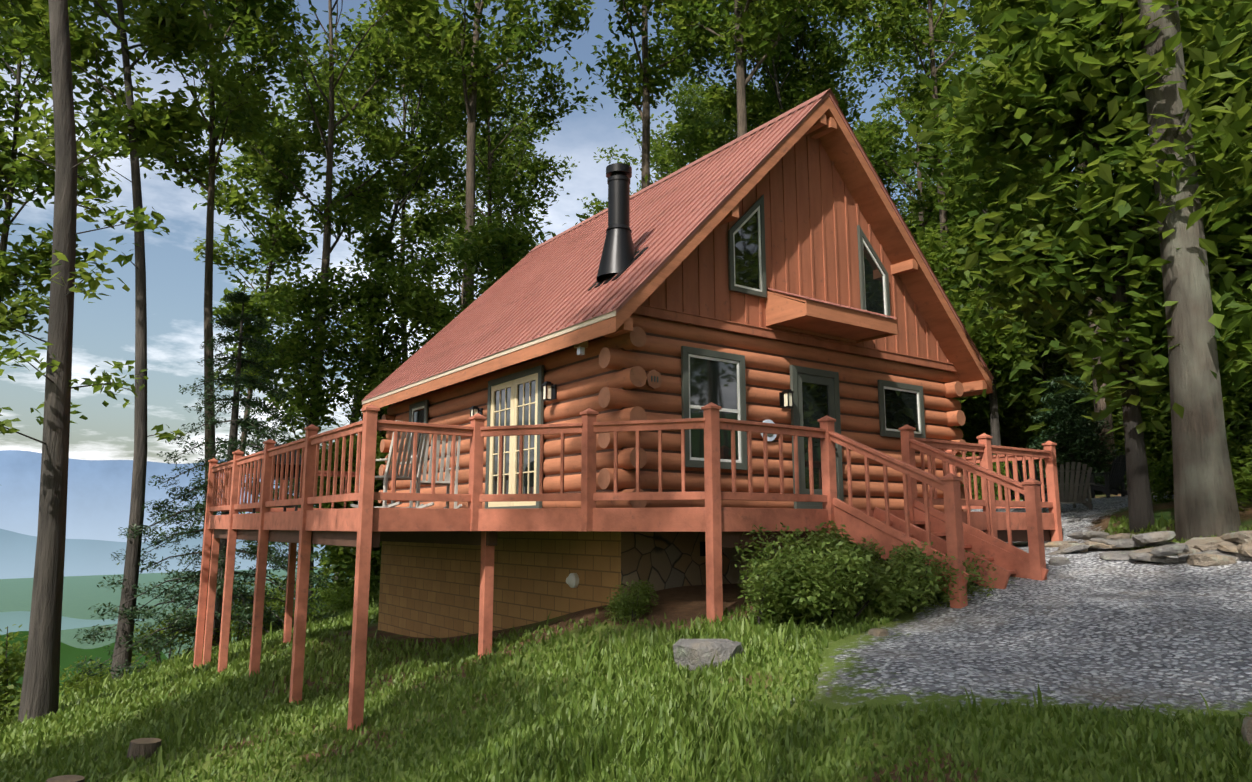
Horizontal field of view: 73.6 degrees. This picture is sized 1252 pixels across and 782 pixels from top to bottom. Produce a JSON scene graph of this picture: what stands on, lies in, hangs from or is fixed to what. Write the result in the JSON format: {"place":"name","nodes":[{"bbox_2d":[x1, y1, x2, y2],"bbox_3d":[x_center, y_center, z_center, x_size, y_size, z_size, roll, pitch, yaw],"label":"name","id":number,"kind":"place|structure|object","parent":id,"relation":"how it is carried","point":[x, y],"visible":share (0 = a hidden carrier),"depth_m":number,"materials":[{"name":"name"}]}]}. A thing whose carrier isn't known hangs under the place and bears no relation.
{"place":"outdoors","nodes":[
{"label":"outdoors","id":0,"kind":"place"},
{"bbox_2d":[0,631,167,699],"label":"hill","id":1,"kind":"structure","parent":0,"point":[69,655],"depth_m":341.32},
{"bbox_2d":[0,450,299,541],"bbox_3d":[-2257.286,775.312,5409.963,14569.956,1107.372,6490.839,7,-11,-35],"label":"mountain","id":2,"kind":"structure","parent":0,"point":[98,498],"depth_m":7542.56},
{"bbox_2d":[0,526,330,578],"bbox_3d":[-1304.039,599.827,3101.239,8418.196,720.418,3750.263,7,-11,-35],"label":"mountain","id":3,"kind":"structure","parent":0,"point":[86,557],"depth_m":4333.07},
{"bbox_2d":[0,572,354,634],"bbox_3d":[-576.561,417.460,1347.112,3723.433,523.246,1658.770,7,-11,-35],"label":"lake","id":4,"kind":"structure","parent":0,"point":[17,618],"depth_m":1831.52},
{"bbox_2d":[0,490,1251,781],"bbox_3d":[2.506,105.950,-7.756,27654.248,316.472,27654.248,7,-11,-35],"label":"terrain","id":5,"kind":"structure","parent":0,"point":[1092,628],"depth_m":7.37,"materials":[{"name":"plant"}]},
{"bbox_2d":[0,682,20,718],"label":"brush","id":6,"kind":"object","parent":5,"relation":"on","point":[7,705],"visible":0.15,"depth_m":17.38,"materials":[{"name":"green plant"}]},
{"bbox_2d":[0,624,27,717],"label":"brush","id":7,"kind":"object","parent":5,"relation":"on","point":[11,662],"visible":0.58,"depth_m":18.18,"materials":[{"name":"green plant"}]},
{"bbox_2d":[0,0,96,30],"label":"tree","id":8,"kind":"object","parent":5,"relation":"on","point":[5,12],"visible":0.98,"depth_m":18.57,"materials":[{"name":"green plant"}]},
{"bbox_2d":[0,0,152,359],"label":"tree","id":9,"kind":"object","parent":5,"relation":"on","point":[22,175],"visible":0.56,"depth_m":25.10,"materials":[{"name":"green plant"}]},
{"bbox_2d":[59,656,107,696],"bbox_3d":[-15.112,8.543,23.795,1.755,2.051,2.932,0,-9,-2],"label":"brush","id":10,"kind":"object","parent":5,"relation":"on","point":[76,676],"visible":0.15,"depth_m":23.31,"materials":[{"name":"green plant"}]},
{"bbox_2d":[59,675,108,696],"bbox_3d":[-14.410,8.039,22.217,1.201,1.057,2.007,-9,-13,43],"label":"brush","id":11,"kind":"object","parent":5,"relation":"on","point":[91,681],"visible":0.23,"depth_m":22.17,"materials":[{"name":"green plant"}]},
{"bbox_2d":[0,0,169,721],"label":"tree","id":12,"kind":"object","parent":5,"relation":"on","point":[40,690],"visible":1,"depth_m":14.29,"materials":[{"name":"green plant"}]},
{"bbox_2d":[46,738,161,781],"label":"tree stumps","id":13,"kind":"object","parent":5,"relation":"on","point":[144,746],"visible":0.54,"depth_m":8.88,"materials":[{"name":"wood"}]},
{"bbox_2d":[7,0,241,678],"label":"tree","id":14,"kind":"object","parent":5,"relation":"on","point":[172,24],"visible":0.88,"depth_m":23.65,"materials":[{"name":"green plant"}]},
{"bbox_2d":[131,608,220,665],"bbox_3d":[-11.960,6.512,22.049,2.876,1.641,1.722,-1,-9,4],"label":"brush","id":15,"kind":"object","parent":5,"relation":"on","point":[187,634],"visible":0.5,"depth_m":21.76,"materials":[{"name":"green plant"}]},
{"bbox_2d":[69,282,334,678],"bbox_3d":[-11.035,2.158,23.298,6.742,10.735,6.494,7,-11,-35],"label":"hemlock","id":16,"kind":"object","parent":5,"relation":"on","point":[233,443],"visible":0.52,"depth_m":22.43,"materials":[{"name":"green plant"}]},
{"bbox_2d":[105,0,328,650],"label":"tree","id":17,"kind":"object","parent":5,"relation":"on","point":[243,96],"visible":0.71,"depth_m":30.82,"materials":[{"name":"green plant"}]},
{"bbox_2d":[206,576,294,639],"bbox_3d":[-10.794,6.497,24.337,1.847,2.211,3.084,-5,-10,27],"label":"brush","id":18,"kind":"object","parent":5,"relation":"on","point":[237,631],"visible":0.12,"depth_m":24.31,"materials":[{"name":"green plant"}]},
{"bbox_2d":[177,92,366,640],"bbox_3d":[-16.472,-0.649,37.715,7.758,27.297,6.978,-1,-9,5],"label":"tree","id":19,"kind":"object","parent":5,"relation":"on","point":[282,240],"visible":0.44,"depth_m":38.09,"materials":[{"name":"green plant"}]},
{"bbox_2d":[230,573,328,638],"bbox_3d":[-11.676,7.169,27.770,3.387,2.236,2.134,-3,-10,20],"label":"brush","id":20,"kind":"object","parent":5,"relation":"on","point":[312,612],"visible":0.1,"depth_m":27.71,"materials":[{"name":"green plant"}]},
{"bbox_2d":[264,576,295,618],"bbox_3d":[-11.492,6.974,27.484,1.560,1.828,2.605,2,-9,-14],"label":"brush","id":21,"kind":"object","parent":5,"relation":"on","point":[283,598],"visible":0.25,"depth_m":27.23,"materials":[{"name":"green plant"}]},
{"bbox_2d":[192,0,430,425],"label":"tree","id":22,"kind":"object","parent":5,"relation":"on","point":[328,217],"visible":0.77,"depth_m":37.45,"materials":[{"name":"green plant"}]},
{"bbox_2d":[227,250,414,611],"bbox_3d":[-11.336,1.918,31.699,7.498,14.494,5.497,6,-11,-33],"label":"tree","id":23,"kind":"object","parent":5,"relation":"on","point":[315,404],"visible":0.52,"depth_m":31.45,"materials":[{"name":"green plant"}]},
{"bbox_2d":[294,432,388,597],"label":"sapling","id":24,"kind":"object","parent":5,"relation":"on","point":[342,562],"visible":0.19,"depth_m":28.36,"materials":[{"name":"green plant"}]},
{"bbox_2d":[318,573,379,614],"bbox_3d":[-8.867,6.590,26.943,1.740,1.496,2.761,5,-10,-28],"label":"brush","id":25,"kind":"object","parent":5,"relation":"on","point":[347,604],"visible":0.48,"depth_m":26.50,"materials":[{"name":"green plant"}]},
{"bbox_2d":[299,243,454,581],"bbox_3d":[-8.878,1.487,32.118,5.350,14.107,7.297,-8,-12,42],"label":"tree","id":26,"kind":"object","parent":5,"relation":"on","point":[393,280],"visible":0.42,"depth_m":31.66,"materials":[{"name":"green plant"}]},
{"bbox_2d":[279,5,509,361],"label":"tree","id":27,"kind":"object","parent":5,"relation":"on","point":[433,268],"visible":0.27,"depth_m":46.81,"materials":[{"name":"green plant"}]},
{"bbox_2d":[321,1,493,588],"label":"tree","id":28,"kind":"object","parent":5,"relation":"on","point":[376,242],"visible":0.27,"depth_m":43.75,"materials":[{"name":"green plant"}]},
{"bbox_2d":[413,296,467,351],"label":"tree","id":29,"kind":"object","parent":5,"relation":"on","point":[447,319],"visible":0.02,"depth_m":30.55,"materials":[{"name":"green plant"}]},
{"bbox_2d":[373,186,555,337],"bbox_3d":[-5.489,0.192,31.588,7.911,15.294,5.800,-1,-9,7],"label":"tree","id":30,"kind":"object","parent":5,"relation":"on","point":[486,243],"visible":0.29,"depth_m":31.61,"materials":[{"name":"green plant"}]},
{"bbox_2d":[396,98,545,333],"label":"forest tree","id":31,"kind":"object","parent":5,"relation":"on","point":[439,240],"visible":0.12,"depth_m":69.61,"materials":[{"name":"green plant"}]},
{"bbox_2d":[359,0,610,305],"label":"forest tree","id":32,"kind":"object","parent":5,"relation":"on","point":[470,78],"visible":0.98,"depth_m":36.64,"materials":[{"name":"green plant"}]},
{"bbox_2d":[373,0,602,290],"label":"forest tree","id":33,"kind":"object","parent":5,"relation":"on","point":[487,110],"visible":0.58,"depth_m":43.31,"materials":[{"name":"green plant"}]},
{"bbox_2d":[449,93,579,268],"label":"forest tree","id":34,"kind":"object","parent":5,"relation":"on","point":[519,153],"visible":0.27,"depth_m":56.83,"materials":[{"name":"green plant"}]},
{"bbox_2d":[0,511,1251,781],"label":"grass","id":35,"kind":"structure","parent":5,"relation":"on","point":[662,727],"depth_m":7.30,"materials":[{"name":"plant"}]},
{"bbox_2d":[193,402,1062,730],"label":"deck","id":36,"kind":"structure","parent":5,"relation":"on","point":[365,526],"depth_m":10.24,"materials":[{"name":"wood"}]},
{"bbox_2d":[252,444,300,512],"bbox_3d":[-6.066,1.532,14.570,0.645,1.200,1.170,7,-11,-35],"label":"rocking chair","id":37,"kind":"object","parent":36,"relation":"on","point":[284,509],"visible":0.19,"depth_m":14.49,"materials":[{"name":"brown wood"}]},
{"bbox_2d":[350,420,433,507],"bbox_3d":[-3.047,0.992,10.981,0.954,1.121,0.610,-6,-11,34],"label":"rocking chair","id":38,"kind":"object","parent":36,"relation":"on","point":[386,476],"visible":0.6,"depth_m":10.85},
{"bbox_2d":[409,434,461,508],"bbox_3d":[-2.782,1.188,12.201,0.610,1.121,0.954,4,-10,-25],"label":"rocking chair","id":39,"kind":"object","parent":36,"relation":"on","point":[441,481],"visible":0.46,"depth_m":12.03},
{"bbox_2d":[603,579,657,622],"bbox_3d":[0.023,2.501,9.805,0.772,0.592,0.543,-7,-12,38],"label":"shrub","id":40,"kind":"object","parent":5,"relation":"on","point":[628,604],"visible":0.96,"depth_m":9.72,"materials":[{"name":"green plant"}]},
{"bbox_2d":[538,0,724,188],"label":"forest tree","id":41,"kind":"object","parent":5,"relation":"on","point":[645,81],"visible":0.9,"depth_m":42.97,"materials":[{"name":"green plant"}]},
{"bbox_2d":[378,531,885,637],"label":"basement walls","id":42,"kind":"structure","parent":5,"relation":"on","point":[429,590],"depth_m":12.62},
{"bbox_2d":[378,314,966,510],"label":"log walls","id":43,"kind":"structure","parent":42,"relation":"on","point":[605,377],"depth_m":12.63,"materials":[{"name":"wood"}]},
{"bbox_2d":[485,365,543,508],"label":"french doors","id":44,"kind":"structure","parent":43,"relation":"attached to","point":[514,399],"depth_m":13.39,"materials":[{"name":"clear glass"}]},
{"bbox_2d":[469,381,793,422],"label":"wall lanterns","id":45,"kind":"object","parent":43,"relation":"attached to","point":[549,391],"depth_m":12.77,"materials":[{"name":"black metal"}]},
{"bbox_2d":[407,195,925,469],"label":"windows","id":46,"kind":"structure","parent":43,"relation":"attached to","point":[714,377],"depth_m":12.75,"materials":[{"name":"white"}]},
{"bbox_2d":[574,340,776,440],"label":"wall plaques","id":47,"kind":"object","parent":43,"relation":"attached to","point":[654,380],"depth_m":11.49,"materials":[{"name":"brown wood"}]},
{"bbox_2d":[362,89,993,412],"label":"roof","id":48,"kind":"structure","parent":43,"relation":"on","point":[539,300],"depth_m":14.40,"materials":[{"name":"metal"}]},
{"bbox_2d":[588,163,647,290],"bbox_3d":[-0.109,-2.496,12.714,0.680,1.935,0.750,7,-11,-35],"label":"stove pipe","id":49,"kind":"object","parent":48,"relation":"on","point":[619,253],"visible":0.96,"depth_m":12.57,"materials":[{"name":"black metal"}]},
{"bbox_2d":[633,133,956,371],"bbox_3d":[0.506,-2.103,17.354,7.700,3.963,8.880,7,-11,-35],"label":"gable siding","id":50,"kind":"object","parent":43,"relation":"on","point":[814,216],"visible":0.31,"depth_m":13.69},
{"bbox_2d":[765,288,897,342],"bbox_3d":[3.282,-1.259,13.239,2.200,0.608,0.860,7,-11,-35],"label":"door awning","id":51,"kind":"object","parent":50,"relation":"attached to","point":[804,314],"depth_m":12.92,"materials":[{"name":"wood"}]},
{"bbox_2d":[790,365,843,508],"bbox_3d":[3.035,0.769,13.226,1.300,2.280,0.110,7,-11,-35],"label":"front door","id":52,"kind":"structure","parent":43,"relation":"attached to","point":[816,395],"depth_m":13.24,"materials":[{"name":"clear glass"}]},
{"bbox_2d":[577,85,716,217],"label":"forest tree","id":53,"kind":"object","parent":5,"relation":"on","point":[657,167],"visible":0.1,"depth_m":70.33,"materials":[{"name":"green plant"}]},
{"bbox_2d":[632,67,761,172],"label":"forest tree","id":54,"kind":"object","parent":5,"relation":"on","point":[674,93],"visible":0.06,"depth_m":63.24,"materials":[{"name":"green plant"}]},
{"bbox_2d":[673,639,744,670],"bbox_3d":[0.747,2.403,7.484,0.697,0.366,0.469,7,-11,-35],"label":"rock","id":55,"kind":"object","parent":5,"relation":"on","point":[692,653],"depth_m":7.30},
{"bbox_2d":[665,42,805,145],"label":"forest tree","id":56,"kind":"object","parent":5,"relation":"on","point":[701,106],"visible":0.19,"depth_m":53.95,"materials":[{"name":"green plant"}]},
{"bbox_2d":[628,0,846,137],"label":"forest tree","id":57,"kind":"object","parent":5,"relation":"on","point":[739,18],"visible":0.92,"depth_m":33.98,"materials":[{"name":"green plant"}]},
{"bbox_2d":[639,0,855,165],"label":"forest tree","id":58,"kind":"object","parent":5,"relation":"on","point":[704,136],"visible":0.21,"depth_m":45.43,"materials":[{"name":"green plant"}]},
{"bbox_2d":[691,0,861,133],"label":"forest tree","id":59,"kind":"object","parent":5,"relation":"on","point":[728,106],"visible":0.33,"depth_m":43.25,"materials":[{"name":"green plant"}]},
{"bbox_2d":[737,555,823,627],"bbox_3d":[1.637,2.192,8.929,0.814,0.888,1.158,-6,-11,34],"label":"bush","id":60,"kind":"object","parent":5,"relation":"on","point":[776,612],"visible":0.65,"depth_m":8.71,"materials":[{"name":"green plant"}]},
{"bbox_2d":[755,0,876,131],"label":"forest tree","id":61,"kind":"object","parent":5,"relation":"on","point":[815,45],"visible":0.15,"depth_m":45.40,"materials":[{"name":"green plant"}]},
{"bbox_2d":[735,520,940,624],"bbox_3d":[2.463,2.036,9.227,2.609,1.215,1.935,5,-10,-27],"label":"bush","id":62,"kind":"object","parent":5,"relation":"on","point":[827,565],"visible":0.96,"depth_m":8.70,"materials":[{"name":"green plant"}]},
{"bbox_2d":[853,122,924,236],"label":"forest tree","id":63,"kind":"object","parent":5,"relation":"on","point":[888,182],"visible":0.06,"depth_m":61.35,"materials":[{"name":"green plant"}]},
{"bbox_2d":[814,537,997,609],"bbox_3d":[3.073,2.117,9.497,1.452,0.912,1.957,8,-12,-40],"label":"bush","id":64,"kind":"object","parent":5,"relation":"on","point":[901,554],"visible":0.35,"depth_m":9.05,"materials":[{"name":"green plant"}]},
{"bbox_2d":[809,0,1007,426],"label":"forest tree","id":65,"kind":"object","parent":5,"relation":"on","point":[900,37],"visible":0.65,"depth_m":34.58,"materials":[{"name":"green plant"}]},
{"bbox_2d":[836,0,984,242],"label":"forest tree","id":66,"kind":"object","parent":5,"relation":"on","point":[879,139],"visible":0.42,"depth_m":54.78,"materials":[{"name":"green plant"}]},
{"bbox_2d":[871,69,959,284],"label":"forest tree","id":67,"kind":"object","parent":5,"relation":"on","point":[911,182],"visible":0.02,"depth_m":72.42,"materials":[{"name":"green plant"}]},
{"bbox_2d":[829,431,1048,608],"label":"stairs","id":68,"kind":"structure","parent":5,"relation":"on","point":[952,533],"depth_m":10.00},
{"bbox_2d":[905,213,994,427],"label":"tree","id":69,"kind":"object","parent":5,"relation":"on","point":[929,252],"visible":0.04,"depth_m":28.48,"materials":[{"name":"green plant"}]},
{"bbox_2d":[881,1,1071,470],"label":"forest tree","id":70,"kind":"object","parent":5,"relation":"on","point":[908,88],"visible":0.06,"depth_m":47.07,"materials":[{"name":"green plant"}]},
{"bbox_2d":[917,172,1064,422],"bbox_3d":[15.713,-2.428,37.238,6.147,16.208,8.384,8,-12,-41],"label":"tree","id":71,"kind":"object","parent":5,"relation":"on","point":[949,215],"visible":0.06,"depth_m":36.99,"materials":[{"name":"green plant"}]},
{"bbox_2d":[910,83,1081,499],"bbox_3d":[12.886,-3.515,29.475,6.237,16.446,8.507,-3,-10,19],"label":"tree","id":72,"kind":"object","parent":5,"relation":"on","point":[985,193],"visible":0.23,"depth_m":29.41,"materials":[{"name":"green plant"}]},
{"bbox_2d":[960,379,1055,476],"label":"sapling","id":73,"kind":"object","parent":5,"relation":"on","point":[1013,433],"visible":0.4,"depth_m":31.89,"materials":[{"name":"green plant"}]},
{"bbox_2d":[1004,461,1046,501],"bbox_3d":[9.549,2.168,19.790,1.107,1.002,0.890,9,-12,-43],"label":"bush","id":74,"kind":"object","parent":5,"relation":"on","point":[1020,468],"visible":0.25,"depth_m":19.55,"materials":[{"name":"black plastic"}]},
{"bbox_2d":[963,0,1132,494],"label":"forest tree","id":75,"kind":"object","parent":5,"relation":"on","point":[1100,404],"visible":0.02,"depth_m":27.05,"materials":[{"name":"grey plant"}]},
{"bbox_2d":[1008,287,1106,439],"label":"sapling","id":76,"kind":"object","parent":5,"relation":"on","point":[1060,333],"visible":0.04,"depth_m":34.41,"materials":[{"name":"green plant"}]},
{"bbox_2d":[1040,462,1094,512],"bbox_3d":[9.058,1.999,17.252,0.890,1.002,1.107,-1,-9,7],"label":"adirondack chair","id":77,"kind":"object","parent":5,"relation":"on","point":[1068,495],"visible":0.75,"depth_m":16.89,"materials":[{"name":"grey wood"}]},
{"bbox_2d":[1022,302,1113,475],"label":"sapling","id":78,"kind":"object","parent":5,"relation":"on","point":[1059,367],"depth_m":37.72,"materials":[{"name":"green plant"}]},
{"bbox_2d":[1047,544,1089,554],"bbox_3d":[6.084,2.223,11.557,0.302,0.088,0.609,7,-29,-40],"label":"rock pile","id":79,"kind":"object","parent":5,"relation":"on","point":[1074,549],"visible":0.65,"depth_m":11.41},
{"bbox_2d":[1020,373,1126,499],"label":"pine","id":80,"kind":"object","parent":5,"relation":"on","point":[1075,433],"visible":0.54,"depth_m":26.61,"materials":[{"name":"green plant"}]},
{"bbox_2d":[897,0,1251,531],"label":"tree","id":81,"kind":"object","parent":5,"relation":"on","point":[1070,77],"visible":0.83,"depth_m":13.10,"materials":[{"name":"green plant"}]},
{"bbox_2d":[1067,531,1109,539],"bbox_3d":[6.781,2.122,12.249,0.492,0.109,0.432,4,-14,-13],"label":"rock","id":82,"kind":"object","parent":5,"relation":"on","point":[1087,535],"visible":0.77,"depth_m":12.08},
{"bbox_2d":[1030,211,1150,420],"bbox_3d":[17.428,-1.714,30.143,6.328,12.233,4.640,-5,-10,27],"label":"tree","id":83,"kind":"object","parent":5,"relation":"on","point":[1090,383],"visible":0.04,"depth_m":30.46,"materials":[{"name":"green plant"}]},
{"bbox_2d":[1069,455,1127,497],"bbox_3d":[11.369,2.060,19.986,0.890,1.002,1.107,6,-11,-33],"label":"adirondack chair","id":84,"kind":"object","parent":5,"relation":"on","point":[1114,479],"visible":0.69,"depth_m":19.70,"materials":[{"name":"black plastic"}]},
{"bbox_2d":[1106,324,1172,475],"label":"sapling","id":85,"kind":"object","parent":5,"relation":"on","point":[1157,442],"visible":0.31,"depth_m":26.71,"materials":[{"name":"green plant"}]},
{"bbox_2d":[1132,531,1175,544],"bbox_3d":[7.017,1.942,11.102,0.558,0.146,0.321,-8,-13,1],"label":"rock","id":86,"kind":"object","parent":5,"relation":"on","point":[1151,537],"visible":1,"depth_m":10.97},
{"bbox_2d":[1128,554,1185,563],"bbox_3d":[6.555,2.070,10.255,0.662,0.085,0.339,3,-8,22],"label":"rock pile","id":87,"kind":"object","parent":5,"relation":"on","point":[1156,559],"visible":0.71,"depth_m":10.14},
{"bbox_2d":[1150,544,1189,556],"bbox_3d":[6.546,1.910,10.043,0.441,0.128,0.389,3,-19,-41],"label":"rock pile","id":88,"kind":"object","parent":87,"relation":"on","point":[1167,550],"visible":1,"depth_m":9.91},
{"bbox_2d":[1069,0,1251,396],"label":"tree","id":89,"kind":"object","parent":5,"relation":"on","point":[1237,247],"visible":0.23,"depth_m":14.15,"materials":[{"name":"green plant"}]},
{"bbox_2d":[1138,0,1240,541],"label":"tree","id":90,"kind":"object","parent":5,"relation":"on","point":[1205,502],"visible":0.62,"depth_m":11.87,"materials":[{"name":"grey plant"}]},
{"bbox_2d":[1146,283,1251,471],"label":"tree","id":91,"kind":"object","parent":5,"relation":"on","point":[1231,396],"visible":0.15,"depth_m":23.07,"materials":[{"name":"green plant"}]},
{"bbox_2d":[1147,448,1251,501],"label":"brush","id":92,"kind":"object","parent":5,"relation":"on","point":[1163,473],"visible":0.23,"depth_m":15.71,"materials":[{"name":"green plant"}]},
{"bbox_2d":[1148,464,1250,503],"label":"brush","id":93,"kind":"object","parent":5,"relation":"on","point":[1167,483],"visible":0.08,"depth_m":15.48,"materials":[{"name":"green plant"}]},
{"bbox_2d":[1177,549,1231,558],"bbox_3d":[7.047,1.994,10.122,0.513,0.146,0.656,-8,-15,-20],"label":"rock pile","id":94,"kind":"object","parent":5,"relation":"on","point":[1215,551],"visible":0.17,"depth_m":10.03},
{"bbox_2d":[1177,547,1201,555],"bbox_3d":[7.085,2.018,10.347,0.397,0.154,0.458,6,-1,15],"label":"rock pile","id":95,"kind":"object","parent":94,"relation":"on","point":[1192,550],"visible":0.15,"depth_m":10.21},
{"bbox_2d":[1184,537,1237,546],"bbox_3d":[7.297,1.925,10.387,0.494,0.153,0.639,-12,-3,-33],"label":"rock pile","id":96,"kind":"object","parent":95,"relation":"on","point":[1199,540],"visible":0.21,"depth_m":10.43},
{"bbox_2d":[1186,553,1236,566],"bbox_3d":[6.846,1.987,9.767,0.446,0.165,0.387,1,-11,16],"label":"rock pile","id":97,"kind":"object","parent":5,"relation":"on","point":[1204,560],"visible":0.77,"depth_m":9.63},
{"bbox_2d":[1204,541,1224,544],"bbox_3d":[7.301,2.003,10.482,0.438,0.148,0.689,-5,-23,-1],"label":"rock pile","id":98,"kind":"object","parent":5,"relation":"on","point":[1211,543],"visible":0.06,"depth_m":10.21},
{"bbox_2d":[1220,530,1251,542],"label":"rock pile","id":99,"kind":"object","parent":98,"relation":"on","point":[1235,536],"visible":0.65,"depth_m":10.02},
{"bbox_2d":[1226,422,1251,484],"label":"brush","id":100,"kind":"object","parent":5,"relation":"on","point":[1235,444],"visible":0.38,"depth_m":15.19,"materials":[{"name":"green plant"}]},
{"bbox_2d":[1229,445,1251,510],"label":"brush","id":101,"kind":"object","parent":5,"relation":"on","point":[1246,491],"visible":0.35,"depth_m":12.43,"materials":[{"name":"green plant"}]},
{"bbox_2d":[1229,293,1251,442],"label":"sapling","id":102,"kind":"object","parent":5,"relation":"on","point":[1246,408],"visible":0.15,"depth_m":22.22,"materials":[{"name":"green plant"}]},
{"bbox_2d":[1241,717,1251,744],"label":"rock","id":103,"kind":"object","parent":5,"relation":"on","point":[1246,730],"visible":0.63,"depth_m":4.57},
{"bbox_2d":[0,0,1251,463],"label":"sky","id":104,"kind":"structure","parent":0,"point":[104,329],"materials":[{"name":"blue"}]},
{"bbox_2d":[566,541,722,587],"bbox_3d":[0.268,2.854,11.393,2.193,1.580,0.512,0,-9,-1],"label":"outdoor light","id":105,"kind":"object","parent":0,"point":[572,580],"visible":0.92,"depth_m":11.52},
{"bbox_3d":[6.573,2.078,10.389,0.317,0.078,0.642,-5,-9,42],"label":"rock in the pile","id":106,"kind":"object","parent":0,"visible":0},
{"bbox_2d":[1099,551,1149,560],"bbox_3d":[6.410,2.120,10.714,0.644,0.075,0.417,-6,0,35],"label":"stone","id":107,"kind":"object","parent":106,"relation":"on","point":[1116,555],"visible":0.54,"depth_m":10.68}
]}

